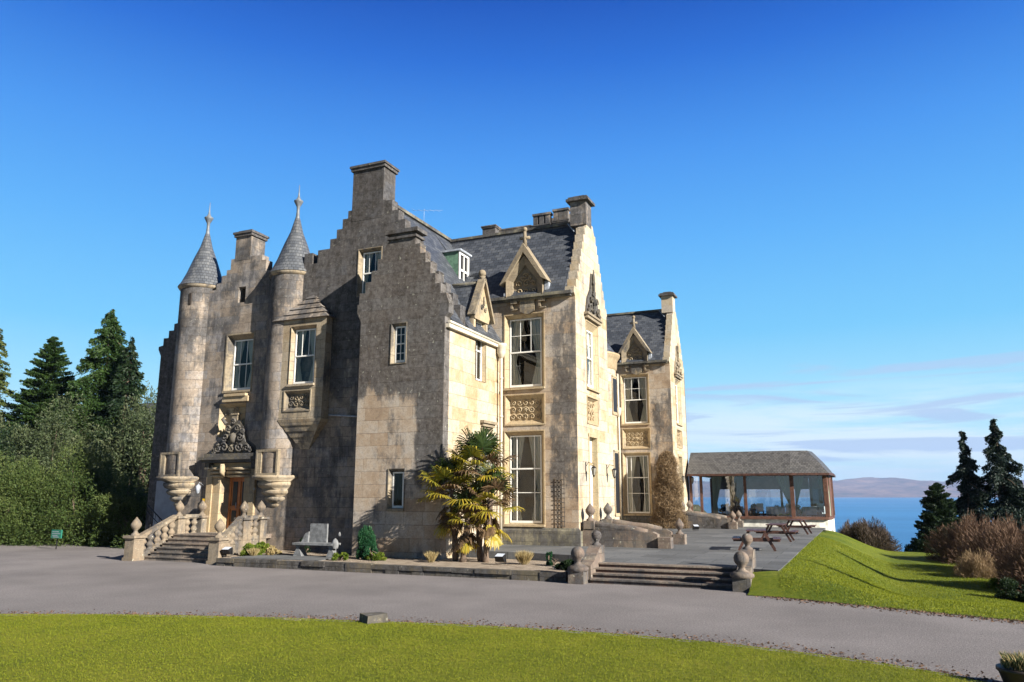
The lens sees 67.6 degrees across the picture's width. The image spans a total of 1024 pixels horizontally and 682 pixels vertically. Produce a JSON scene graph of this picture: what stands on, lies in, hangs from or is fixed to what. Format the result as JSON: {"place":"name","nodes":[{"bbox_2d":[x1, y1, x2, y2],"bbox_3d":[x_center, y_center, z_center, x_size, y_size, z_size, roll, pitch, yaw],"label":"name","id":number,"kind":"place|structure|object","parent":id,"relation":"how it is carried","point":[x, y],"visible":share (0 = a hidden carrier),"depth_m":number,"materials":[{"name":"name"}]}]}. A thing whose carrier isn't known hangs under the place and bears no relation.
{"place":"outdoors","nodes":[
{"label":"outdoors","id":0,"kind":"place"},
{"bbox_2d":[0,389,108,494],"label":"leafy tree","id":1,"kind":"object","parent":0,"point":[37,439],"visible":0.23,"depth_m":59.54,"materials":[{"name":"green plant"}]},
{"bbox_2d":[131,402,155,439],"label":"tree","id":2,"kind":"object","parent":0,"point":[148,404],"depth_m":80.79,"materials":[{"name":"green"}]},
{"bbox_2d":[0,613,984,681],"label":"front lawn","id":3,"kind":"structure","parent":0,"point":[375,665],"depth_m":12.03,"materials":[{"name":"green plant"}]},
{"bbox_2d":[263,616,301,620],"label":"stone slab","id":4,"kind":"structure","parent":3,"relation":"on","point":[283,617],"depth_m":15.99,"materials":[{"name":"beige stone"}]},
{"bbox_2d":[359,612,387,623],"bbox_3d":[-2.813,5.652,15.549,0.460,0.240,0.420,7,-14,-33],"label":"stone block","id":5,"kind":"object","parent":3,"relation":"on","point":[373,617],"depth_m":15.43,"materials":[{"name":"beige stone"}]},
{"bbox_2d":[0,544,1023,681],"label":"driveway","id":6,"kind":"structure","parent":0,"point":[78,579],"depth_m":18.29,"materials":[{"name":"grey asphalt"}]},
{"bbox_2d":[51,530,62,548],"bbox_3d":[-22.169,9.657,37.219,0.700,0.920,0.108,-5,-12,23],"label":"sign","id":7,"kind":"object","parent":6,"relation":"on","point":[57,534],"visible":1,"depth_m":37.21,"materials":[{"name":"green metal"}]},
{"bbox_2d":[145,505,168,535],"bbox_3d":[-16.756,8.852,36.261,1.831,2.122,0.060,-6,-13,26],"label":"handrail","id":8,"kind":"object","parent":6,"relation":"on","point":[152,517],"visible":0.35,"depth_m":36.59,"materials":[{"name":"black metal"}]},
{"bbox_2d":[122,500,207,560],"bbox_3d":[-14.683,8.011,32.688,0.737,2.364,4.225,-4,-12,20],"label":"balustrade","id":9,"kind":"object","parent":6,"relation":"on","point":[135,549],"visible":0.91,"depth_m":32.16,"materials":[{"name":"stone"}]},
{"bbox_2d":[144,532,270,562],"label":"entrance staircase","id":10,"kind":"structure","parent":6,"relation":"on","point":[188,547],"depth_m":31.22,"materials":[{"name":"stone"}]},
{"bbox_2d":[206,500,269,564],"bbox_3d":[-11.022,7.657,30.923,0.774,2.364,3.602,-2,-12,11],"label":"balustrade","id":11,"kind":"object","parent":6,"relation":"on","point":[238,533],"visible":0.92,"depth_m":30.87,"materials":[{"name":"stone"}]},
{"bbox_2d":[216,558,567,581],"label":"retaining kerb","id":12,"kind":"structure","parent":6,"relation":"on","point":[532,575],"depth_m":25.48,"materials":[{"name":"grey stone"}]},
{"bbox_2d":[222,550,567,571],"bbox_3d":[-3.985,8.141,27.943,14.650,0.300,4.040,-5,-12,23],"label":"gravel bed","id":13,"kind":"object","parent":6,"relation":"on","point":[510,564],"visible":0.36,"depth_m":26.77,"materials":[{"name":"beige gravel"}]},
{"bbox_2d":[222,547,232,554],"bbox_3d":[-10.866,8.027,29.151,0.384,0.340,0.290,-2,-12,12],"label":"floodlight","id":14,"kind":"object","parent":13,"relation":"on","point":[227,550],"visible":1,"depth_m":29.10,"materials":[{"name":"black metal"}]},
{"bbox_2d":[240,542,262,555],"bbox_3d":[-10.169,8.182,29.839,0.877,0.680,0.780,-5,-12,23],"label":"border plant","id":15,"kind":"object","parent":13,"relation":"on","point":[244,552],"visible":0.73,"depth_m":29.75,"materials":[{"name":"green plant"}]},
{"bbox_2d":[246,547,260,555],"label":"grass tuft","id":16,"kind":"object","parent":13,"relation":"on","point":[253,552],"visible":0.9,"depth_m":29.34,"materials":[{"name":"plant"}]},
{"bbox_2d":[256,541,269,552],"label":"border plant","id":17,"kind":"object","parent":13,"relation":"on","point":[263,546],"visible":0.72,"depth_m":31.14,"materials":[{"name":"green plant"}]},
{"bbox_2d":[265,545,281,554],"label":"border plant","id":18,"kind":"object","parent":13,"relation":"on","point":[271,550],"visible":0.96,"depth_m":29.84,"materials":[{"name":"beige plant"}]},
{"bbox_2d":[231,554,331,560],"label":"bench slab","id":19,"kind":"structure","parent":13,"relation":"on","point":[302,558],"depth_m":28.53,"materials":[{"name":"grey stone"}]},
{"bbox_2d":[292,523,340,556],"bbox_3d":[-7.390,7.598,29.199,2.010,1.200,0.570,-5,-12,23],"label":"stone bench","id":20,"kind":"object","parent":19,"relation":"on","point":[316,534],"visible":0.96,"depth_m":29.36,"materials":[{"name":"grey stone"}]},
{"bbox_2d":[296,538,310,552],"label":"border plant","id":21,"kind":"object","parent":13,"relation":"on","point":[307,548],"visible":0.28,"depth_m":31.19,"materials":[{"name":"green plant"}]},
{"bbox_2d":[331,552,348,560],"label":"border plant","id":22,"kind":"object","parent":13,"relation":"on","point":[342,556],"visible":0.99,"depth_m":27.58,"materials":[{"name":"green plant"}]},
{"bbox_2d":[356,524,377,559],"bbox_3d":[-5.311,7.561,28.253,0.960,1.552,0.804,-5,-12,23],"label":"dwarf conifer","id":23,"kind":"object","parent":13,"relation":"on","point":[366,539],"visible":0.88,"depth_m":28.08,"materials":[{"name":"green plant"}]},
{"bbox_2d":[364,551,386,560],"bbox_3d":[-4.952,7.842,27.691,0.947,0.488,0.598,-5,-12,23],"label":"border plant","id":24,"kind":"object","parent":13,"relation":"on","point":[372,556],"visible":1,"depth_m":27.55,"materials":[{"name":"green plant"}]},
{"bbox_2d":[423,550,438,562],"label":"grass tuft","id":25,"kind":"object","parent":13,"relation":"on","point":[430,556],"visible":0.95,"depth_m":26.76,"materials":[{"name":"plant"}]},
{"bbox_2d":[414,446,481,560],"bbox_3d":[-2.280,5.876,27.788,2.999,4.225,2.537,-5,-12,23],"label":"palm tree","id":26,"kind":"object","parent":13,"relation":"on","point":[442,473],"visible":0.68,"depth_m":27.53,"materials":[{"name":"green plant"}]},
{"bbox_2d":[435,482,493,561],"bbox_3d":[-1.576,6.462,27.152,1.994,2.843,2.203,7,-14,-33],"label":"palm tree","id":27,"kind":"object","parent":13,"relation":"on","point":[467,540],"visible":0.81,"depth_m":26.98,"materials":[{"name":"green plant"}]},
{"bbox_2d":[444,425,519,561],"bbox_3d":[-1.258,5.518,27.704,2.797,4.902,2.641,10,-15,-40],"label":"palm tree","id":28,"kind":"object","parent":13,"relation":"on","point":[477,446],"visible":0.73,"depth_m":27.45,"materials":[{"name":"green plant"}]},
{"bbox_2d":[455,461,524,562],"bbox_3d":[-0.853,6.036,26.972,2.439,3.592,2.577,-5,-12,23],"label":"palm tree","id":29,"kind":"object","parent":13,"relation":"on","point":[490,535],"visible":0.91,"depth_m":26.84,"materials":[{"name":"green plant"}]},
{"bbox_2d":[495,553,505,563],"bbox_3d":[-0.398,7.361,25.837,0.383,0.340,0.290,-5,-12,23],"label":"floodlight","id":30,"kind":"object","parent":13,"relation":"on","point":[499,557],"visible":1,"depth_m":25.78,"materials":[{"name":"black metal"}]},
{"bbox_2d":[515,550,532,564],"bbox_3d":[0.413,7.394,26.048,0.756,0.616,0.798,-5,-12,23],"label":"grass tuft","id":31,"kind":"object","parent":13,"relation":"on","point":[523,557],"visible":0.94,"depth_m":25.94,"materials":[{"name":"plant"}]},
{"bbox_2d":[545,551,558,565],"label":"border plant","id":32,"kind":"object","parent":13,"relation":"on","point":[549,561],"visible":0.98,"depth_m":25.71,"materials":[{"name":"green plant"}]},
{"bbox_2d":[554,559,574,569],"bbox_3d":[1.642,7.114,24.153,0.696,0.484,0.426,-5,-12,23],"label":"border plant","id":33,"kind":"object","parent":13,"relation":"on","point":[564,565],"visible":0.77,"depth_m":24.11,"materials":[{"name":"green plant"}]},
{"bbox_2d":[145,160,693,558],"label":"mansion","id":34,"kind":"structure","parent":6,"relation":"on","point":[370,364],"depth_m":33.87,"materials":[{"name":"stone"}]},
{"bbox_2d":[226,477,244,528],"bbox_3d":[-12.313,7.367,34.472,1.220,2.430,0.208,-5,-12,23],"label":"door","id":35,"kind":"structure","parent":34,"relation":"in","point":[236,488],"depth_m":34.61,"materials":[{"name":"brown wood"}]},
{"bbox_2d":[222,331,254,393],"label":"window","id":36,"kind":"structure","parent":34,"relation":"in","point":[239,352],"depth_m":35.91,"materials":[{"name":"stone"}]},
{"bbox_2d":[286,324,316,386],"bbox_3d":[-9.124,0.661,33.559,1.440,2.680,0.410,-5,-12,23],"label":"window","id":37,"kind":"structure","parent":34,"relation":"in","point":[296,337],"depth_m":33.74,"materials":[{"name":"white paint"}]},
{"bbox_2d":[356,246,381,296],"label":"window","id":38,"kind":"structure","parent":34,"relation":"in","point":[368,258],"depth_m":33.81,"materials":[{"name":"stone"}]},
{"bbox_2d":[385,468,404,510],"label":"window","id":39,"kind":"structure","parent":34,"relation":"in","point":[396,476],"depth_m":29.60,"materials":[{"name":"stone"}]},
{"bbox_2d":[390,322,406,363],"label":"window","id":40,"kind":"structure","parent":34,"relation":"in","point":[398,343],"depth_m":30.73,"materials":[{"name":"stone"}]},
{"bbox_2d":[465,310,485,382],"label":"window","id":41,"kind":"structure","parent":34,"relation":"in","point":[482,351],"depth_m":32.92,"materials":[{"name":"beige stone"}]},
{"bbox_2d":[481,427,492,467],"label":"window","id":42,"kind":"structure","parent":34,"relation":"in","point":[481,427],"depth_m":32.84,"materials":[{"name":"wood"}]},
{"bbox_2d":[503,311,544,390],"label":"window","id":43,"kind":"structure","parent":34,"relation":"in","point":[524,335],"depth_m":34.31,"materials":[{"name":"beige stone"}]},
{"bbox_2d":[503,429,545,526],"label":"window","id":44,"kind":"structure","parent":34,"relation":"in","point":[529,445],"depth_m":33.28,"materials":[{"name":"glass"}]},
{"bbox_2d":[556,477,564,526],"bbox_3d":[2.027,6.718,31.925,0.400,2.060,0.040,-5,-12,23],"label":"trellis","id":45,"kind":"object","parent":34,"relation":"attached to","point":[557,502],"visible":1,"depth_m":31.91,"materials":[{"name":"brown wood"}]},
{"bbox_2d":[585,319,600,393],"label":"window","id":46,"kind":"structure","parent":34,"relation":"in","point":[590,328],"depth_m":35.52,"materials":[{"name":"beige stone"}]},
{"bbox_2d":[588,433,599,520],"bbox_3d":[3.485,6.302,33.791,0.330,4.350,1.350,-5,-12,23],"label":"french door","id":47,"kind":"structure","parent":34,"relation":"in","point":[592,438],"depth_m":34.23,"materials":[{"name":"white paint"}]},
{"bbox_2d":[620,373,649,425],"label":"window","id":48,"kind":"structure","parent":34,"relation":"in","point":[634,389],"depth_m":51.50,"materials":[{"name":"beige stone"}]},
{"bbox_2d":[622,452,652,515],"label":"window","id":49,"kind":"structure","parent":34,"relation":"in","point":[637,474],"depth_m":50.42,"materials":[{"name":"glass"}]},
{"bbox_2d":[674,378,682,426],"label":"window","id":50,"kind":"structure","parent":34,"relation":"in","point":[677,383],"depth_m":52.76,"materials":[{"name":"beige stone"}]},
{"bbox_2d":[678,454,684,510],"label":"french door","id":51,"kind":"structure","parent":34,"relation":"in","point":[680,460],"depth_m":51.63,"materials":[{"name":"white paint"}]},
{"bbox_2d":[0,609,998,681],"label":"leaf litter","id":52,"kind":"object","parent":6,"relation":"on","point":[762,644],"visible":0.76,"depth_m":14.68,"materials":[{"name":"brown plant"}]},
{"bbox_2d":[567,530,604,584],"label":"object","id":53,"kind":"structure","parent":6,"relation":"on","point":[582,572],"depth_m":23.03,"materials":[{"name":"stone"}]},
{"bbox_2d":[590,562,736,589],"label":"terrace steps","id":54,"kind":"structure","parent":6,"relation":"on","point":[683,576],"depth_m":22.51,"materials":[{"name":"stone"}]},
{"bbox_2d":[730,533,755,592],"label":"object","id":55,"kind":"structure","parent":6,"relation":"on","point":[743,575],"depth_m":21.00,"materials":[{"name":"stone"}]},
{"bbox_2d":[754,595,1023,623],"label":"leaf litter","id":56,"kind":"object","parent":6,"relation":"on","point":[890,608],"visible":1,"depth_m":17.48,"materials":[{"name":"brown plant"}]},
{"bbox_2d":[995,650,1023,681],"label":"planter tub","id":57,"kind":"object","parent":6,"relation":"on","point":[1009,668],"visible":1,"depth_m":10.44,"materials":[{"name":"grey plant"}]},
{"bbox_2d":[0,0,1023,481],"label":"sky","id":58,"kind":"structure","parent":0,"point":[828,195],"materials":[{"name":"blue"}]},
{"bbox_2d":[458,527,825,571],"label":"terrace","id":59,"kind":"structure","parent":0,"point":[712,547],"depth_m":29.03,"materials":[{"name":"grey stone"}]},
{"bbox_2d":[583,503,673,548],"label":"scrolled flank wall","id":60,"kind":"structure","parent":59,"relation":"on","point":[618,535],"depth_m":30.92,"materials":[{"name":"stone"}]},
{"bbox_2d":[602,503,686,544],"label":"scrolled flank wall","id":61,"kind":"structure","parent":59,"relation":"on","point":[679,537],"depth_m":32.93,"materials":[{"name":"stone"}]},
{"bbox_2d":[649,449,690,528],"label":"creeper","id":62,"kind":"object","parent":59,"relation":"on","point":[668,491],"visible":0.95,"depth_m":48.25,"materials":[{"name":"brown plant"}]},
{"bbox_2d":[692,525,698,530],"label":"floodlight","id":63,"kind":"object","parent":59,"relation":"on","point":[695,527],"visible":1,"depth_m":44.72,"materials":[{"name":"black metal"}]},
{"bbox_2d":[677,502,737,528],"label":"scrolled flank wall","id":64,"kind":"structure","parent":59,"relation":"on","point":[704,521],"depth_m":47.74,"materials":[{"name":"stone"}]},
{"bbox_2d":[732,528,780,550],"bbox_3d":[9.415,7.658,29.442,1.760,0.782,1.750,-4,-12,17],"label":"picnic table","id":65,"kind":"object","parent":59,"relation":"on","point":[766,539],"visible":0.95,"depth_m":28.86,"materials":[{"name":"brown wood"}]},
{"bbox_2d":[687,451,835,531],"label":"dining pavilion","id":66,"kind":"structure","parent":59,"relation":"on","point":[739,474],"depth_m":51.32,"materials":[{"name":"brown wood"}]},
{"bbox_2d":[713,503,729,514],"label":"dining chair","id":67,"kind":"object","parent":66,"relation":"on","point":[722,510],"visible":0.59,"depth_m":57.84,"materials":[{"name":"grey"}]},
{"bbox_2d":[743,503,759,515],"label":"dining chair","id":68,"kind":"object","parent":66,"relation":"on","point":[752,511],"visible":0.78,"depth_m":57.11,"materials":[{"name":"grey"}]},
{"bbox_2d":[756,503,763,515],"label":"dining chair","id":69,"kind":"object","parent":66,"relation":"on","point":[759,506],"visible":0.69,"depth_m":51.69,"materials":[{"name":"white"}]},
{"bbox_2d":[766,507,784,515],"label":"dining table","id":70,"kind":"object","parent":66,"relation":"on","point":[775,510],"visible":0.94,"depth_m":51.17,"materials":[{"name":"white"}]},
{"bbox_2d":[767,505,785,515],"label":"dining chair","id":71,"kind":"object","parent":66,"relation":"on","point":[778,514],"visible":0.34,"depth_m":56.41,"materials":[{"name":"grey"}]},
{"bbox_2d":[786,503,788,516],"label":"dining chair","id":72,"kind":"object","parent":66,"relation":"on","point":[787,507],"visible":0.35,"depth_m":50.90,"materials":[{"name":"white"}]},
{"bbox_2d":[785,504,808,515],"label":"dining chair","id":73,"kind":"object","parent":66,"relation":"on","point":[799,511],"visible":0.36,"depth_m":55.81,"materials":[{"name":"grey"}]},
{"bbox_2d":[802,507,821,516],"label":"dining table","id":74,"kind":"object","parent":66,"relation":"on","point":[811,511],"visible":0.9,"depth_m":50.26,"materials":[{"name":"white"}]},
{"bbox_2d":[817,504,824,516],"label":"dining chair","id":75,"kind":"object","parent":66,"relation":"on","point":[821,506],"visible":0.69,"depth_m":50.24,"materials":[{"name":"black"}]},
{"bbox_2d":[756,523,798,541],"bbox_3d":[12.163,8.796,35.112,1.820,0.782,1.810,-5,-12,23],"label":"picnic table","id":76,"kind":"object","parent":59,"relation":"on","point":[787,532],"visible":0.75,"depth_m":34.74,"materials":[{"name":"brown wood"}]},
{"bbox_2d":[776,519,815,534],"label":"picnic table","id":77,"kind":"object","parent":59,"relation":"on","point":[808,527],"visible":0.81,"depth_m":41.08,"materials":[{"name":"brown wood"}]},
{"bbox_2d":[686,500,743,526],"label":"scrolled flank wall","id":78,"kind":"structure","parent":0,"point":[738,515],"depth_m":49.99,"materials":[{"name":"stone"}]},
{"bbox_2d":[726,506,743,513],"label":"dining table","id":79,"kind":"object","parent":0,"point":[728,510],"visible":0.38,"depth_m":52.59,"materials":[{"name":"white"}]},
{"bbox_2d":[693,504,815,600],"bbox_3d":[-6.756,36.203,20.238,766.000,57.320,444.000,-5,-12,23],"label":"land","id":80,"kind":"structure","parent":0,"point":[696,507],"depth_m":228.53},
{"bbox_2d":[0,328,16,425],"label":"conifer","id":81,"kind":"object","parent":80,"relation":"on","point":[5,390],"visible":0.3,"depth_m":71.19,"materials":[{"name":"green plant"}]},
{"bbox_2d":[0,407,44,451],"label":"leafy tree","id":82,"kind":"object","parent":80,"relation":"on","point":[1,422],"visible":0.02,"depth_m":64.34,"materials":[{"name":"green plant"}]},
{"bbox_2d":[0,421,49,475],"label":"leafy tree","id":83,"kind":"object","parent":80,"relation":"on","point":[9,429],"visible":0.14,"depth_m":60.11,"materials":[{"name":"green plant"}]},
{"bbox_2d":[0,450,60,545],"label":"rhododendron","id":84,"kind":"object","parent":80,"relation":"on","point":[11,487],"visible":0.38,"depth_m":41.61,"materials":[{"name":"green plant"}]},
{"bbox_2d":[0,336,74,448],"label":"conifer","id":85,"kind":"object","parent":80,"relation":"on","point":[48,382],"visible":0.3,"depth_m":68.64,"materials":[{"name":"green plant"}]},
{"bbox_2d":[0,438,147,546],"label":"rhododendron","id":86,"kind":"object","parent":80,"relation":"on","point":[73,491],"visible":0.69,"depth_m":40.80,"materials":[{"name":"green plant"}]},
{"bbox_2d":[37,309,153,490],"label":"conifer","id":87,"kind":"object","parent":80,"relation":"on","point":[109,341],"visible":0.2,"depth_m":65.18,"materials":[{"name":"green plant"}]},
{"bbox_2d":[74,336,150,488],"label":"conifer","id":88,"kind":"object","parent":80,"relation":"on","point":[122,388],"visible":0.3,"depth_m":62.82,"materials":[{"name":"green plant"}]},
{"bbox_2d":[86,469,147,548],"bbox_3d":[-19.490,8.931,40.234,5.754,4.336,4.713,-5,-12,23],"label":"rhododendron","id":89,"kind":"object","parent":80,"relation":"on","point":[126,507],"visible":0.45,"depth_m":39.10,"materials":[{"name":"green plant"}]},
{"bbox_2d":[80,380,157,498],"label":"leafy tree","id":90,"kind":"object","parent":80,"relation":"on","point":[142,451],"visible":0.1,"depth_m":57.92,"materials":[{"name":"green plant"}]},
{"bbox_2d":[693,497,998,551],"bbox_3d":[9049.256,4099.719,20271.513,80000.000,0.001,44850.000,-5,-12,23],"label":"sea","id":91,"kind":"structure","parent":0,"point":[898,516],"depth_m":1471.27,"materials":[{"name":"liquid"}]},
{"bbox_2d":[689,477,1023,497],"bbox_3d":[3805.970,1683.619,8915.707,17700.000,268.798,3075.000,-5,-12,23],"label":"hills","id":92,"kind":"structure","parent":0,"point":[870,487],"depth_m":8461.23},
{"bbox_2d":[748,530,1023,620],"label":"grass bank","id":93,"kind":"structure","parent":0,"point":[765,583],"depth_m":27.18,"materials":[{"name":"green plant"}]},
{"bbox_2d":[835,519,852,534],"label":"bare shrub","id":94,"kind":"object","parent":93,"relation":"on","point":[846,525],"visible":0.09,"depth_m":49.60,"materials":[{"name":"brown plant"}]},
{"bbox_2d":[838,516,902,551],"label":"bare shrub","id":95,"kind":"object","parent":93,"relation":"on","point":[865,532],"visible":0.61,"depth_m":46.71,"materials":[{"name":"brown plant"}]},
{"bbox_2d":[904,537,934,552],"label":"shrub","id":96,"kind":"object","parent":93,"relation":"on","point":[915,544],"visible":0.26,"depth_m":46.69,"materials":[{"name":"green plant"}]},
{"bbox_2d":[910,482,961,552],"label":"conifer","id":97,"kind":"object","parent":93,"relation":"on","point":[937,504],"visible":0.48,"depth_m":46.86,"materials":[{"name":"green plant"}]},
{"bbox_2d":[946,431,992,528],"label":"fir tree","id":98,"kind":"object","parent":93,"relation":"on","point":[970,488],"visible":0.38,"depth_m":50.97,"materials":[{"name":"green plant"}]},
{"bbox_2d":[921,511,1019,564],"bbox_3d":[23.561,10.190,38.712,5.553,3.430,5.545,-5,-12,23],"label":"bare shrub","id":99,"kind":"object","parent":93,"relation":"on","point":[943,550],"visible":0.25,"depth_m":38.73,"materials":[{"name":"brown plant"}]},
{"bbox_2d":[951,547,1001,578],"bbox_3d":[19.612,9.494,32.145,2.226,1.712,1.880,-5,-12,23],"label":"bare shrub","id":100,"kind":"object","parent":93,"relation":"on","point":[979,566],"visible":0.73,"depth_m":32.02,"materials":[{"name":"beige plant"}]},
{"bbox_2d":[952,513,1023,575],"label":"bare shrub","id":101,"kind":"object","parent":93,"relation":"on","point":[1003,534],"visible":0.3,"depth_m":33.36,"materials":[{"name":"brown plant"}]},
{"bbox_2d":[980,577,1001,589],"bbox_3d":[18.508,9.370,29.022,1.091,0.798,1.263,5,-12,-23],"label":"shrub","id":102,"kind":"object","parent":93,"relation":"on","point":[992,582],"visible":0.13,"depth_m":29.05,"materials":[{"name":"green plant"}]},
{"bbox_2d":[965,418,1023,532],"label":"fir tree","id":103,"kind":"object","parent":93,"relation":"on","point":[1004,483],"visible":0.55,"depth_m":49.71,"materials":[{"name":"green plant"}]},
{"bbox_2d":[990,577,1023,601],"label":"shrub","id":104,"kind":"object","parent":93,"relation":"on","point":[1008,592],"visible":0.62,"depth_m":26.29,"materials":[{"name":"green plant"}]},
{"bbox_2d":[991,537,1023,594],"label":"bare shrub","id":105,"kind":"object","parent":93,"relation":"on","point":[1015,569],"visible":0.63,"depth_m":28.90,"materials":[{"name":"brown plant"}]}
]}

